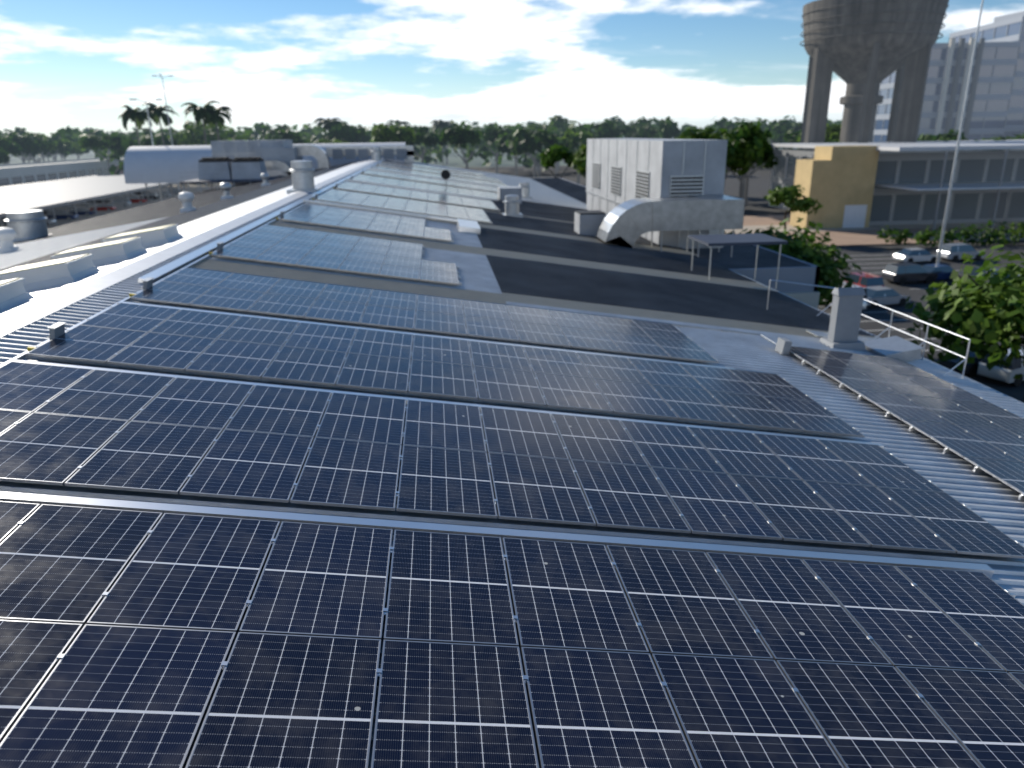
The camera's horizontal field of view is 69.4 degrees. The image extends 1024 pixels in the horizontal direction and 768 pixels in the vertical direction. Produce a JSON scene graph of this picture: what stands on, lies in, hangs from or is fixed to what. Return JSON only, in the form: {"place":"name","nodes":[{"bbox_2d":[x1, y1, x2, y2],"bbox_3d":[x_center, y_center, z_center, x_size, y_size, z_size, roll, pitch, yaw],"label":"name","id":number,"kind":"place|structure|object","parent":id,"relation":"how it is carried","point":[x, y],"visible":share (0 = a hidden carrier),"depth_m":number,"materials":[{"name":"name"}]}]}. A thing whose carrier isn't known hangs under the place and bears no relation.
{"place":"outdoors","nodes":[
{"label":"outdoors","id":0,"kind":"place"},
{"bbox_2d":[0,0,1023,137],"label":"sky","id":1,"kind":"structure","parent":0,"point":[74,63],"materials":[{"name":"blue"}]},
{"bbox_2d":[157,164,1023,401],"bbox_3d":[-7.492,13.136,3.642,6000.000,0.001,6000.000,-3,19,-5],"label":"ground","id":2,"kind":"structure","parent":0,"point":[759,189],"depth_m":78.87,"materials":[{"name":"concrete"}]},
{"bbox_2d":[0,156,124,186],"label":"shop building","id":3,"kind":"structure","parent":2,"relation":"on","point":[20,173],"depth_m":206.37,"materials":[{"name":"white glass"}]},
{"bbox_2d":[0,175,214,226],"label":"carport canopy","id":4,"kind":"object","parent":2,"relation":"on","point":[44,195],"visible":0.75,"depth_m":151.54,"materials":[{"name":"silver metal"}]},
{"bbox_2d":[118,101,801,202],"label":"palm","id":5,"kind":"object","parent":2,"relation":"on","point":[212,115],"depth_m":158.87,"materials":[{"name":"green plant"}]},
{"bbox_2d":[0,115,1023,402],"bbox_3d":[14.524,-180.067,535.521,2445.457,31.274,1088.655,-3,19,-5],"label":"tree","id":6,"kind":"object","parent":2,"relation":"on","point":[974,313],"depth_m":138.13,"materials":[{"name":"green plant"}]},
{"bbox_2d":[0,188,1023,385],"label":"cars","id":7,"kind":"object","parent":2,"relation":"on","point":[876,290],"visible":0.66,"depth_m":67.35,"materials":[{"name":"white paint"}]},
{"bbox_2d":[0,136,1023,350],"bbox_3d":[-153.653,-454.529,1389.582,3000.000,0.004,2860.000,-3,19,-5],"label":"paving and lines","id":8,"kind":"structure","parent":2,"relation":"on","point":[855,236],"depth_m":109.08,"materials":[{"name":"white"}]},
{"bbox_2d":[1,177,1023,403],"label":"building walls","id":9,"kind":"structure","parent":2,"relation":"on","point":[811,299],"depth_m":35.86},
{"bbox_2d":[0,159,371,304],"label":"roof","id":10,"kind":"structure","parent":9,"relation":"on","point":[211,206],"depth_m":39.98,"materials":[{"name":"metal"}]},
{"bbox_2d":[0,224,182,311],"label":"skylights","id":11,"kind":"object","parent":10,"relation":"on","point":[64,267],"visible":0.98,"depth_m":17.70,"materials":[{"name":"white paint"}]},
{"bbox_2d":[0,160,320,252],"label":"roof ventilators","id":12,"kind":"object","parent":10,"relation":"on","point":[23,225],"visible":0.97,"depth_m":42.02,"materials":[{"name":"white paint"}]},
{"bbox_2d":[178,140,413,192],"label":"rooftop plant","id":13,"kind":"object","parent":10,"relation":"on","point":[233,161],"visible":0.83,"depth_m":91.37,"materials":[{"name":"grey metal"}]},
{"bbox_2d":[0,158,1023,767],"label":"roof","id":14,"kind":"structure","parent":9,"relation":"on","point":[542,254],"depth_m":20.07,"materials":[{"name":"metal"}]},
{"bbox_2d":[0,158,382,337],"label":"ridge capping","id":15,"kind":"object","parent":14,"relation":"on","point":[13,322],"visible":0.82,"depth_m":17.57,"materials":[{"name":"metal"}]},
{"bbox_2d":[124,142,405,183],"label":"barrel vault roof","id":16,"kind":"structure","parent":14,"relation":"on","point":[154,164],"depth_m":101.47,"materials":[{"name":"white metal"}]},
{"bbox_2d":[47,160,791,354],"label":"isolators and conduits","id":17,"kind":"object","parent":14,"relation":"on","point":[783,345],"visible":0.68,"depth_m":19.16,"materials":[{"name":"grey paint"}]},
{"bbox_2d":[370,146,531,217],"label":"roof ventilators","id":18,"kind":"object","parent":14,"relation":"on","point":[511,202],"visible":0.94,"depth_m":59.34,"materials":[{"name":"silver metal"}]},
{"bbox_2d":[0,159,993,577],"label":"cable trays","id":19,"kind":"object","parent":14,"relation":"on","point":[178,265],"visible":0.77,"depth_m":8.58,"materials":[{"name":"silver metal"}]},
{"bbox_2d":[0,160,1023,767],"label":"solar panels","id":20,"kind":"object","parent":14,"relation":"on","point":[132,676],"visible":0.95,"depth_m":7.68,"materials":[{"name":"blue glass"}]},
{"bbox_2d":[13,162,1023,697],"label":"clamps","id":21,"kind":"object","parent":14,"relation":"on","point":[887,414],"visible":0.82,"depth_m":14.38,"materials":[{"name":"silver metal"}]},
{"bbox_2d":[806,287,923,361],"bbox_3d":[10.511,-1.838,21.357,3.289,2.120,2.650,-3,19,-5],"label":"vent cowl and hatch","id":22,"kind":"object","parent":14,"relation":"on","point":[845,318],"visible":0.94,"depth_m":20.81,"materials":[{"name":"grey paint"}]},
{"bbox_2d":[766,279,970,377],"bbox_3d":[10.349,-1.843,22.319,2.474,1.468,6.960,-3,19,-5],"label":"guard rail","id":23,"kind":"object","parent":14,"relation":"on","point":[890,327],"visible":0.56,"depth_m":21.31,"materials":[{"name":"silver metal"}]},
{"bbox_2d":[530,178,819,292],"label":"roof","id":24,"kind":"structure","parent":9,"relation":"on","point":[742,260],"depth_m":37.21,"materials":[{"name":"grey metal"}]},
{"bbox_2d":[497,138,787,288],"bbox_3d":[5.893,-11.661,45.121,11.300,6.065,32.730,-3,19,-5],"label":"rooftop plant","id":25,"kind":"object","parent":24,"relation":"on","point":[667,192],"visible":0.96,"depth_m":40.56,"materials":[{"name":"grey metal"}]},
{"bbox_2d":[129,0,983,263],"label":"light poles","id":26,"kind":"object","parent":2,"relation":"on","point":[951,180],"visible":0.58,"depth_m":68.56,"materials":[{"name":"grey metal"}]},
{"bbox_2d":[800,0,948,148],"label":"water tower","id":27,"kind":"structure","parent":2,"relation":"on","point":[862,49],"depth_m":129.88,"materials":[{"name":"concrete"}]},
{"bbox_2d":[768,140,1023,229],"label":"retail building","id":28,"kind":"structure","parent":2,"relation":"on","point":[852,185],"depth_m":107.18,"materials":[{"name":"beige glass"}]},
{"bbox_2d":[827,240,1023,249],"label":"kerbs","id":29,"kind":"structure","parent":2,"relation":"on","point":[931,243],"depth_m":89.64,"materials":[{"name":"concrete"}]},
{"bbox_2d":[872,11,1023,141],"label":"office building","id":30,"kind":"structure","parent":0,"point":[995,103],"depth_m":189.15,"materials":[{"name":"white glass"}]}
]}

